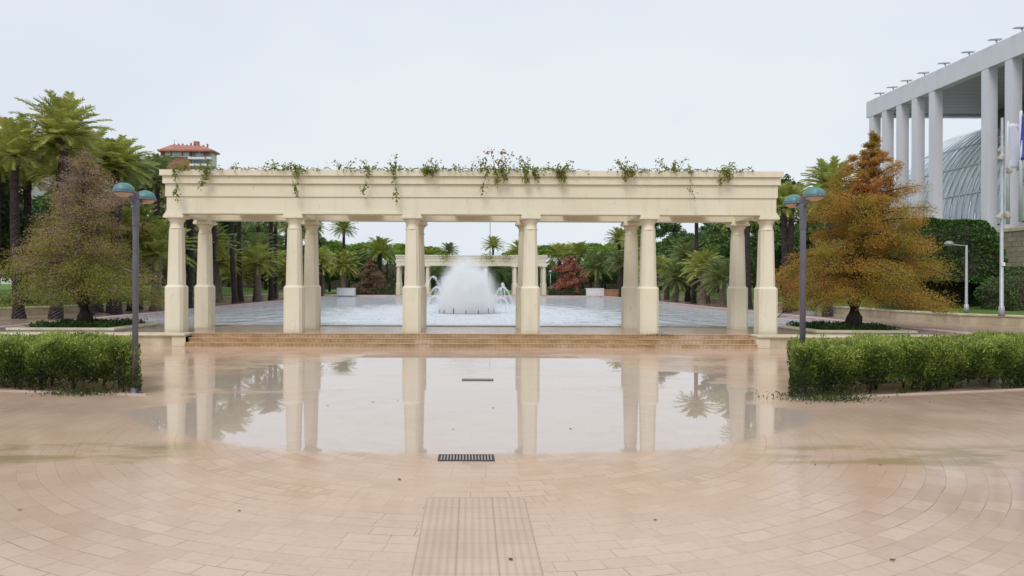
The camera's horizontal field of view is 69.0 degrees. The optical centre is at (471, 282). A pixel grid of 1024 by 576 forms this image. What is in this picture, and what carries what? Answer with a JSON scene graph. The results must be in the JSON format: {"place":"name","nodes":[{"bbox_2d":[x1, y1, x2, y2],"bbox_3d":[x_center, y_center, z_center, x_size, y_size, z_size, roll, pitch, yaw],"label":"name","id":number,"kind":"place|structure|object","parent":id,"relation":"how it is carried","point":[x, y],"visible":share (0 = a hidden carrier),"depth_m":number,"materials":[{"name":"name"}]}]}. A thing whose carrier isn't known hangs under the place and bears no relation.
{"place":"outdoors","nodes":[
{"label":"outdoors","id":0,"kind":"place"},
{"bbox_2d":[0,207,54,287],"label":"broadleaf tree","id":1,"kind":"object","parent":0,"point":[34,209],"visible":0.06,"depth_m":40.75,"materials":[{"name":"green plant"}]},
{"bbox_2d":[0,183,55,269],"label":"broadleaf tree","id":2,"kind":"object","parent":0,"point":[5,240],"visible":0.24,"depth_m":38.45,"materials":[{"name":"green plant"}]},
{"bbox_2d":[20,188,126,285],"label":"broadleaf tree","id":3,"kind":"object","parent":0,"point":[40,202],"visible":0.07,"depth_m":45.73,"materials":[{"name":"green plant"}]},
{"bbox_2d":[105,194,169,277],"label":"broadleaf tree","id":4,"kind":"object","parent":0,"point":[162,212],"visible":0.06,"depth_m":55.97,"materials":[{"name":"green plant"}]},
{"bbox_2d":[0,284,283,306],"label":"lawn","id":5,"kind":"structure","parent":0,"point":[226,291],"depth_m":57.51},
{"bbox_2d":[0,169,9,257],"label":"broadleaf tree","id":6,"kind":"object","parent":5,"relation":"on","point":[5,206],"visible":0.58,"depth_m":37.63,"materials":[{"name":"green plant"}]},
{"bbox_2d":[217,221,251,280],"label":"broadleaf tree","id":7,"kind":"object","parent":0,"point":[225,223],"visible":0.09,"depth_m":76.11,"materials":[{"name":"green plant"}]},
{"bbox_2d":[326,290,548,294],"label":"lawn","id":8,"kind":"structure","parent":0,"point":[432,292],"depth_m":123.66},
{"bbox_2d":[157,140,219,210],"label":"apartment tower","id":9,"kind":"structure","parent":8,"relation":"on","point":[195,153],"depth_m":250.00,"materials":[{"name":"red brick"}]},
{"bbox_2d":[328,222,358,248],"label":"palm tree","id":10,"kind":"object","parent":8,"relation":"on","point":[344,227],"visible":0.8,"depth_m":107.93,"materials":[{"name":"green plant"}]},
{"bbox_2d":[346,251,384,282],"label":"broadleaf tree","id":11,"kind":"object","parent":8,"relation":"on","point":[356,279],"visible":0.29,"depth_m":114.38,"materials":[{"name":"green plant"}]},
{"bbox_2d":[359,236,397,285],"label":"palm tree","id":12,"kind":"object","parent":8,"relation":"on","point":[379,246],"visible":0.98,"depth_m":111.48,"materials":[{"name":"green plant"}]},
{"bbox_2d":[107,260,717,290],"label":"wood","id":13,"kind":"object","parent":8,"relation":"on","point":[391,284],"visible":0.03,"depth_m":165.46,"materials":[{"name":"green plant"}]},
{"bbox_2d":[425,266,450,293],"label":"broadleaf tree","id":14,"kind":"object","parent":8,"relation":"on","point":[436,269],"visible":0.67,"depth_m":109.96,"materials":[{"name":"green plant"}]},
{"bbox_2d":[478,266,504,293],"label":"broadleaf tree","id":15,"kind":"object","parent":8,"relation":"on","point":[497,278],"visible":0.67,"depth_m":109.77,"materials":[{"name":"green plant"}]},
{"bbox_2d":[480,235,504,293],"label":"palm tree","id":16,"kind":"object","parent":8,"relation":"on","point":[493,241],"visible":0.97,"depth_m":109.66,"materials":[{"name":"green plant"}]},
{"bbox_2d":[542,242,571,283],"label":"palm tree","id":17,"kind":"object","parent":8,"relation":"on","point":[558,247],"visible":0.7,"depth_m":118.44,"materials":[{"name":"green plant"}]},
{"bbox_2d":[560,241,595,287],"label":"palm tree","id":18,"kind":"object","parent":8,"relation":"on","point":[579,248],"visible":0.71,"depth_m":115.30,"materials":[{"name":"green plant"}]},
{"bbox_2d":[572,250,613,287],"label":"broadleaf tree","id":19,"kind":"object","parent":8,"relation":"on","point":[591,278],"visible":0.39,"depth_m":109.00,"materials":[{"name":"green plant"}]},
{"bbox_2d":[578,251,617,287],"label":"palm tree","id":20,"kind":"object","parent":8,"relation":"on","point":[597,259],"visible":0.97,"depth_m":100.30,"materials":[{"name":"green plant"}]},
{"bbox_2d":[638,223,681,289],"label":"broadleaf tree","id":21,"kind":"object","parent":8,"relation":"on","point":[672,229],"visible":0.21,"depth_m":100.36,"materials":[{"name":"green plant"}]},
{"bbox_2d":[6,296,929,334],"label":"pond water","id":22,"kind":"structure","parent":0,"point":[387,310],"depth_m":41.06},
{"bbox_2d":[5,322,160,331],"bbox_3d":[-14.131,1.733,27.500,3.750,0.340,3.900,0,0,0],"label":"tree planter","id":23,"kind":"object","parent":22,"relation":"in","point":[88,329],"visible":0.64,"depth_m":25.60,"materials":[{"name":"stone"}]},
{"bbox_2d":[0,146,166,323],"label":"cypress tree","id":24,"kind":"object","parent":23,"relation":"in","point":[90,273],"visible":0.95,"depth_m":26.86,"materials":[{"name":"green plant"}]},
{"bbox_2d":[23,317,147,326],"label":"ground cover","id":25,"kind":"object","parent":23,"relation":"in","point":[96,322],"visible":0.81,"depth_m":26.61,"materials":[{"name":"green plant"}]},
{"bbox_2d":[427,255,514,313],"bbox_3d":[-0.208,0.032,43.030,5.484,3.526,5.460,0,0,0],"label":"fountain","id":26,"kind":"object","parent":22,"relation":"on","point":[466,287],"visible":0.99,"depth_m":42.59,"materials":[{"name":"liquid"}]},
{"bbox_2d":[777,324,917,334],"bbox_3d":[13.594,1.825,27.400,3.500,0.340,3.700,0,0,0],"label":"tree planter","id":27,"kind":"object","parent":22,"relation":"in","point":[843,332],"visible":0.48,"depth_m":25.60,"materials":[{"name":"stone"}]},
{"bbox_2d":[786,320,900,329],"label":"ground cover","id":28,"kind":"object","parent":27,"relation":"in","point":[822,325],"visible":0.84,"depth_m":26.46,"materials":[{"name":"green plant"}]},
{"bbox_2d":[775,130,965,329],"bbox_3d":[14.491,-1.899,27.420,6.903,7.412,7.381,0,0,0],"label":"cypress tree","id":29,"kind":"object","parent":27,"relation":"in","point":[865,277],"visible":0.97,"depth_m":26.46,"materials":[{"name":"orange plant"}]},
{"bbox_2d":[0,346,1023,575],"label":"plaza paving","id":30,"kind":"structure","parent":0,"point":[708,459],"depth_m":8.14,"materials":[{"name":"stone"}]},
{"bbox_2d":[0,328,146,394],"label":"clipped hedge","id":31,"kind":"object","parent":30,"relation":"on","point":[96,357],"visible":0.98,"depth_m":13.51,"materials":[{"name":"green plant"}]},
{"bbox_2d":[25,386,147,396],"bbox_3d":[-6.880,1.942,13.200,2.076,0.127,1.039,0,0,0],"label":"weed clump","id":32,"kind":"object","parent":30,"relation":"on","point":[79,391],"visible":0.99,"depth_m":13.14,"materials":[{"name":"green plant"}]},
{"bbox_2d":[0,332,191,345],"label":"pond wall","id":33,"kind":"structure","parent":30,"relation":"on","point":[163,338],"depth_m":22.97,"materials":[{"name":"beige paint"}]},
{"bbox_2d":[111,183,156,392],"bbox_3d":[-6.024,0.118,13.302,0.394,3.723,1.039,0,0,10],"label":"street lamp","id":34,"kind":"object","parent":30,"relation":"on","point":[137,199],"visible":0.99,"depth_m":13.26,"materials":[{"name":"metal"}]},
{"bbox_2d":[438,454,494,460],"bbox_3d":[-0.057,1.994,8.470,0.640,0.008,0.290,0,0,0],"label":"drain grate","id":35,"kind":"object","parent":30,"relation":"on","point":[465,457],"visible":1,"depth_m":8.46,"materials":[{"name":"metal"}]},
{"bbox_2d":[184,332,757,347],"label":"stone steps","id":36,"kind":"structure","parent":30,"relation":"on","point":[465,340],"depth_m":23.15,"materials":[{"name":"stone"}]},
{"bbox_2d":[139,326,806,333],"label":"pergola platform","id":37,"kind":"structure","parent":30,"relation":"on","point":[455,329],"depth_m":25.31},
{"bbox_2d":[188,324,753,326],"bbox_3d":[-0.006,1.720,27.450,21.800,0.260,0.300,0,0,0],"label":"platform edge","id":38,"kind":"object","parent":37,"relation":"attached to","point":[460,325],"visible":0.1,"depth_m":27.30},
{"bbox_2d":[159,169,783,333],"bbox_3d":[0.003,-0.965,25.275,19.800,5.170,3.390,0,0,0],"label":"pergola","id":39,"kind":"object","parent":37,"relation":"on","point":[735,204],"visible":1,"depth_m":23.75,"materials":[{"name":"beige paint"}]},
{"bbox_2d":[170,158,215,202],"bbox_3d":[-8.862,-3.233,23.636,1.560,1.455,0.523,0,0,0],"label":"trailing vine","id":40,"kind":"object","parent":39,"relation":"hanging from","point":[181,169],"visible":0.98,"depth_m":23.50,"materials":[{"name":"green plant"}]},
{"bbox_2d":[268,161,330,197],"bbox_3d":[-5.358,-3.258,23.626,2.189,1.230,0.538,0,0,0],"label":"trailing vine","id":41,"kind":"object","parent":39,"relation":"hanging from","point":[297,168],"visible":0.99,"depth_m":23.50,"materials":[{"name":"green plant"}]},
{"bbox_2d":[483,149,539,187],"bbox_3d":[1.264,-3.604,23.632,1.811,1.290,0.599,0,0,0],"label":"trailing vine","id":42,"kind":"object","parent":39,"relation":"on","point":[499,171],"visible":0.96,"depth_m":23.51,"materials":[{"name":"green plant"}]},
{"bbox_2d":[507,155,568,183],"bbox_3d":[2.085,-3.545,23.637,1.993,0.933,0.535,0,0,0],"label":"trailing vine","id":43,"kind":"object","parent":39,"relation":"on","point":[534,171],"visible":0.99,"depth_m":23.50,"materials":[{"name":"green plant"}]},
{"bbox_2d":[533,160,589,185],"bbox_3d":[2.864,-3.434,23.628,1.802,0.881,0.553,0,0,0],"label":"trailing vine","id":44,"kind":"object","parent":39,"relation":"on","point":[561,171],"visible":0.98,"depth_m":23.50,"materials":[{"name":"green plant"}]},
{"bbox_2d":[607,157,652,182],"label":"trailing vine","id":45,"kind":"object","parent":39,"relation":"hanging from","point":[626,170],"visible":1,"depth_m":23.51,"materials":[{"name":"green plant"}]},
{"bbox_2d":[715,162,753,186],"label":"trailing vine","id":46,"kind":"object","parent":39,"relation":"hanging from","point":[728,171],"visible":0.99,"depth_m":23.48,"materials":[{"name":"green plant"}]},
{"bbox_2d":[411,497,543,575],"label":"ribbed guide path","id":47,"kind":"structure","parent":30,"relation":"on","point":[474,536],"depth_m":5.77,"materials":[{"name":"tile"}]},
{"bbox_2d":[782,187,826,392],"bbox_3d":[6.083,0.159,13.602,0.394,3.723,1.039,0,0,-10],"label":"street lamp","id":48,"kind":"object","parent":30,"relation":"on","point":[810,195],"visible":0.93,"depth_m":13.56,"materials":[{"name":"metal"}]},
{"bbox_2d":[755,388,929,404],"bbox_3d":[6.290,1.961,12.741,2.844,0.177,1.386,0,0,0],"label":"weed clump","id":49,"kind":"object","parent":30,"relation":"on","point":[830,397],"visible":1,"depth_m":12.73,"materials":[{"name":"green plant"}]},
{"bbox_2d":[750,334,941,347],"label":"pond wall","id":50,"kind":"structure","parent":30,"relation":"on","point":[771,340],"depth_m":22.97,"materials":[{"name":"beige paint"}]},
{"bbox_2d":[786,329,1023,399],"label":"clipped hedge","id":51,"kind":"object","parent":30,"relation":"on","point":[871,359],"visible":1,"depth_m":13.77,"materials":[{"name":"green plant"}]},
{"bbox_2d":[0,294,1023,333],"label":"promenade pavement","id":52,"kind":"structure","parent":0,"point":[8,320],"depth_m":32.19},
{"bbox_2d":[0,136,39,255],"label":"palm tree","id":53,"kind":"object","parent":52,"relation":"on","point":[3,172],"visible":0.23,"depth_m":35.57,"materials":[{"name":"green plant"}]},
{"bbox_2d":[1,146,56,303],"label":"palm tree","id":54,"kind":"object","parent":52,"relation":"on","point":[28,186],"visible":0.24,"depth_m":37.87,"materials":[{"name":"green plant"}]},
{"bbox_2d":[0,113,68,318],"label":"palm tree","id":55,"kind":"object","parent":52,"relation":"on","point":[9,130],"visible":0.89,"depth_m":32.69,"materials":[{"name":"green plant"}]},
{"bbox_2d":[11,115,103,317],"bbox_3d":[-18.512,-3.033,33.539,3.654,9.282,3.950,0,0,26],"label":"palm tree","id":56,"kind":"object","parent":52,"relation":"on","point":[54,145],"visible":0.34,"depth_m":33.13,"materials":[{"name":"green plant"}]},
{"bbox_2d":[19,147,103,313],"bbox_3d":[-19.995,-2.637,36.227,3.978,8.481,3.572,0,0,-41],"label":"palm tree","id":57,"kind":"object","parent":52,"relation":"on","point":[38,175],"visible":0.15,"depth_m":35.83,"materials":[{"name":"green plant"}]},
{"bbox_2d":[9,89,115,319],"bbox_3d":[-17.858,-3.310,32.752,4.391,9.842,4.079,0,0,28],"label":"palm tree","id":58,"kind":"object","parent":52,"relation":"on","point":[63,117],"visible":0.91,"depth_m":32.21,"materials":[{"name":"green plant"}]},
{"bbox_2d":[42,125,136,314],"bbox_3d":[-18.699,-2.991,36.497,4.544,9.199,4.253,0,0,20],"label":"palm tree","id":59,"kind":"object","parent":52,"relation":"on","point":[101,132],"visible":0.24,"depth_m":36.07,"materials":[{"name":"green plant"}]},
{"bbox_2d":[78,134,159,314],"bbox_3d":[-17.638,-2.843,37.334,3.923,8.910,3.821,0,0,7],"label":"palm tree","id":60,"kind":"object","parent":52,"relation":"on","point":[125,154],"visible":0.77,"depth_m":37.10,"materials":[{"name":"green plant"}]},
{"bbox_2d":[92,137,159,312],"bbox_3d":[-18.677,-2.910,39.063,4.395,9.037,4.467,0,0,38],"label":"palm tree","id":61,"kind":"object","parent":52,"relation":"on","point":[108,309],"visible":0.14,"depth_m":38.72,"materials":[{"name":"green plant"}]},
{"bbox_2d":[100,203,167,310],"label":"palm tree","id":62,"kind":"object","parent":52,"relation":"on","point":[144,212],"visible":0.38,"depth_m":41.08,"materials":[{"name":"green plant"}]},
{"bbox_2d":[0,293,283,316],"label":"lawn wall","id":63,"kind":"structure","parent":52,"relation":"on","point":[39,310],"depth_m":38.10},
{"bbox_2d":[126,152,186,283],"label":"palm tree","id":64,"kind":"object","parent":52,"relation":"on","point":[164,161],"visible":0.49,"depth_m":43.35,"materials":[{"name":"green plant"}]},
{"bbox_2d":[122,218,197,310],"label":"palm tree","id":65,"kind":"object","parent":52,"relation":"on","point":[155,251],"visible":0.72,"depth_m":41.69,"materials":[{"name":"green plant"}]},
{"bbox_2d":[0,295,337,331],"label":"pond rim","id":66,"kind":"object","parent":52,"relation":"on","point":[123,316],"visible":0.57,"depth_m":38.55,"materials":[{"name":"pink stone"}]},
{"bbox_2d":[160,191,194,307],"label":"palm tree","id":67,"kind":"object","parent":52,"relation":"on","point":[190,274],"visible":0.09,"depth_m":46.75,"materials":[{"name":"brown plant"}]},
{"bbox_2d":[185,223,239,259],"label":"palm tree","id":68,"kind":"object","parent":52,"relation":"on","point":[221,249],"visible":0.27,"depth_m":53.16,"materials":[{"name":"green plant"}]},
{"bbox_2d":[211,221,216,305],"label":"palm tree","id":69,"kind":"object","parent":52,"relation":"on","point":[214,236],"visible":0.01,"depth_m":51.52,"materials":[{"name":"brown plant"}]},
{"bbox_2d":[194,240,247,302],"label":"palm tree","id":70,"kind":"object","parent":52,"relation":"on","point":[220,266],"visible":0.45,"depth_m":58.66,"materials":[{"name":"green plant"}]},
{"bbox_2d":[229,221,238,303],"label":"palm tree","id":71,"kind":"object","parent":52,"relation":"on","point":[234,297],"visible":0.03,"depth_m":56.67,"materials":[{"name":"brown plant"}]},
{"bbox_2d":[217,221,251,301],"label":"palm tree","id":72,"kind":"object","parent":52,"relation":"on","point":[240,289],"visible":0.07,"depth_m":60.35,"materials":[{"name":"brown plant"}]},
{"bbox_2d":[229,243,283,301],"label":"palm tree","id":73,"kind":"object","parent":52,"relation":"on","point":[256,256],"visible":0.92,"depth_m":61.71,"materials":[{"name":"green plant"}]},
{"bbox_2d":[235,232,282,300],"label":"palm tree","id":74,"kind":"object","parent":52,"relation":"on","point":[260,237],"visible":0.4,"depth_m":64.98,"materials":[{"name":"green plant"}]},
{"bbox_2d":[255,222,285,299],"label":"palm tree","id":75,"kind":"object","parent":52,"relation":"on","point":[270,292],"visible":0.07,"depth_m":66.69,"materials":[{"name":"brown plant"}]},
{"bbox_2d":[260,222,287,298],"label":"palm tree","id":76,"kind":"object","parent":52,"relation":"on","point":[276,253],"visible":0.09,"depth_m":70.76,"materials":[{"name":"brown plant"}]},
{"bbox_2d":[304,246,336,295],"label":"palm tree","id":77,"kind":"object","parent":52,"relation":"on","point":[322,251],"visible":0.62,"depth_m":88.75,"materials":[{"name":"green plant"}]},
{"bbox_2d":[323,249,364,287],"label":"palm tree","id":78,"kind":"object","parent":52,"relation":"on","point":[343,262],"visible":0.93,"depth_m":99.37,"materials":[{"name":"green plant"}]},
{"bbox_2d":[351,257,387,292],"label":"cypress tree","id":79,"kind":"object","parent":52,"relation":"on","point":[370,279],"visible":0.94,"depth_m":94.63,"materials":[{"name":"brown plant"}]},
{"bbox_2d":[395,255,547,294],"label":"pergola","id":80,"kind":"object","parent":52,"relation":"on","point":[435,260],"visible":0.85,"depth_m":96.73,"materials":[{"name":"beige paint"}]},
{"bbox_2d":[547,288,585,295],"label":"box hedge","id":81,"kind":"object","parent":52,"relation":"on","point":[562,292],"visible":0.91,"depth_m":93.34,"materials":[{"name":"green plant"}]},
{"bbox_2d":[550,255,589,293],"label":"cypress tree","id":82,"kind":"object","parent":52,"relation":"on","point":[570,279],"visible":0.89,"depth_m":94.74,"materials":[{"name":"red plant"}]},
{"bbox_2d":[603,249,623,296],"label":"palm tree","id":83,"kind":"object","parent":52,"relation":"on","point":[619,255],"visible":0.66,"depth_m":89.79,"materials":[{"name":"green plant"}]},
{"bbox_2d":[604,227,624,288],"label":"palm tree","id":84,"kind":"object","parent":52,"relation":"on","point":[617,234],"visible":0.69,"depth_m":99.63,"materials":[{"name":"green plant"}]},
{"bbox_2d":[656,261,698,301],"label":"palm tree","id":85,"kind":"object","parent":52,"relation":"on","point":[674,268],"visible":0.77,"depth_m":65.54,"materials":[{"name":"green plant"}]},
{"bbox_2d":[662,241,708,300],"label":"palm tree","id":86,"kind":"object","parent":52,"relation":"on","point":[684,248],"visible":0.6,"depth_m":67.76,"materials":[{"name":"green plant"}]},
{"bbox_2d":[690,223,707,303],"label":"palm tree","id":87,"kind":"object","parent":52,"relation":"on","point":[694,288],"visible":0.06,"depth_m":60.56,"materials":[{"name":"brown plant"}]},
{"bbox_2d":[676,248,723,304],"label":"palm tree","id":88,"kind":"object","parent":52,"relation":"on","point":[698,257],"visible":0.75,"depth_m":58.07,"materials":[{"name":"green plant"}]},
{"bbox_2d":[690,258,754,306],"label":"palm tree","id":89,"kind":"object","parent":52,"relation":"on","point":[720,274],"visible":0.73,"depth_m":53.07,"materials":[{"name":"green plant"}]},
{"bbox_2d":[745,221,752,308],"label":"palm tree","id":90,"kind":"object","parent":52,"relation":"on","point":[747,261],"visible":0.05,"depth_m":48.24,"materials":[{"name":"brown plant"}]},
{"bbox_2d":[600,296,970,334],"bbox_3d":[16.294,1.754,58.250,0.500,0.200,68.300,0,0,0],"label":"pond rim","id":91,"kind":"object","parent":52,"relation":"on","point":[930,331],"visible":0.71,"depth_m":34.42,"materials":[{"name":"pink stone"}]},
{"bbox_2d":[776,184,813,310],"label":"palm tree","id":92,"kind":"object","parent":52,"relation":"on","point":[791,236],"visible":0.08,"depth_m":45.84,"materials":[{"name":"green plant"}]},
{"bbox_2d":[776,181,815,312],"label":"palm tree","id":93,"kind":"object","parent":52,"relation":"on","point":[784,190],"visible":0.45,"depth_m":42.50,"materials":[{"name":"green plant"}]},
{"bbox_2d":[791,155,858,316],"bbox_3d":[18.073,-2.281,37.556,3.574,8.022,3.421,0,0,-9],"label":"palm tree","id":94,"kind":"object","parent":52,"relation":"on","point":[824,174],"visible":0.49,"depth_m":37.23,"materials":[{"name":"green plant"}]},
{"bbox_2d":[660,294,1023,325],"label":"lawn wall","id":95,"kind":"structure","parent":52,"relation":"on","point":[988,319],"depth_m":32.99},
{"bbox_2d":[995,118,1012,315],"bbox_3d":[21.144,-2.600,29.623,0.670,7.900,0.469,0,0,0],"label":"floodlight mast","id":96,"kind":"object","parent":52,"relation":"on","point":[1001,215],"visible":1,"depth_m":29.55,"materials":[{"name":"metal"}]},
{"bbox_2d":[0,0,1023,264],"label":"sky","id":97,"kind":"structure","parent":0,"point":[761,85],"materials":[{"name":"white"}]},
{"bbox_2d":[660,288,1023,314],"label":"lawn","id":98,"kind":"structure","parent":0,"point":[976,310],"depth_m":35.29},
{"bbox_2d":[700,223,780,277],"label":"broadleaf tree","id":99,"kind":"object","parent":98,"relation":"on","point":[722,249],"visible":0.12,"depth_m":67.84,"materials":[{"name":"green plant"}]},
{"bbox_2d":[750,173,826,274],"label":"broadleaf tree","id":100,"kind":"object","parent":98,"relation":"on","point":[777,247],"visible":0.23,"depth_m":57.99,"materials":[{"name":"green plant"}]},
{"bbox_2d":[875,271,1011,309],"bbox_3d":[23.449,0.363,36.088,7.305,2.019,1.660,0,0,0],"label":"dark hedge","id":101,"kind":"object","parent":98,"relation":"on","point":[957,291],"visible":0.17,"depth_m":35.45,"materials":[{"name":"green plant"}]},
{"bbox_2d":[884,216,1008,283],"bbox_3d":[22.812,-1.514,36.104,4.166,3.246,3.728,0,0,0],"label":"clipped ficus","id":102,"kind":"object","parent":98,"relation":"on","point":[979,239],"visible":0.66,"depth_m":34.52,"materials":[{"name":"green plant"}]},
{"bbox_2d":[944,241,968,312],"bbox_3d":[20.744,-0.244,31.800,1.046,3.065,0.380,0,0,0],"label":"park lamp","id":103,"kind":"object","parent":98,"relation":"on","point":[951,243],"visible":1,"depth_m":31.76,"materials":[{"name":"metal"}]},
{"bbox_2d":[974,271,1023,310],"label":"dense bush","id":104,"kind":"object","parent":98,"relation":"on","point":[988,299],"visible":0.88,"depth_m":32.45,"materials":[{"name":"green plant"}]},
{"bbox_2d":[995,226,1023,269],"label":"retaining wall","id":105,"kind":"structure","parent":98,"relation":"on","point":[1014,242],"depth_m":60.54,"materials":[{"name":"stone"}]},
{"bbox_2d":[866,26,1023,228],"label":"concert hall","id":106,"kind":"structure","parent":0,"point":[986,86],"depth_m":73.55,"materials":[{"name":"white paint"}]},
{"bbox_2d":[1006,121,1009,223],"bbox_3d":[41.123,-8.435,57.000,0.260,7.942,0.260,0,0,0],"label":"flag pole","id":107,"kind":"object","parent":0,"point":[1007,182],"visible":0.9,"depth_m":56.92,"materials":[{"name":"metal"}]},
{"bbox_2d":[1007,123,1023,170],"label":"hanging flag","id":108,"kind":"object","parent":107,"relation":"hanging from","point":[1013,145],"visible":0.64,"depth_m":56.71,"materials":[{"name":"white fabric"}]},
{"bbox_2d":[1018,110,1022,221],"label":"flag pole","id":109,"kind":"object","parent":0,"point":[1020,216],"visible":1,"depth_m":54.91,"materials":[{"name":"metal"}]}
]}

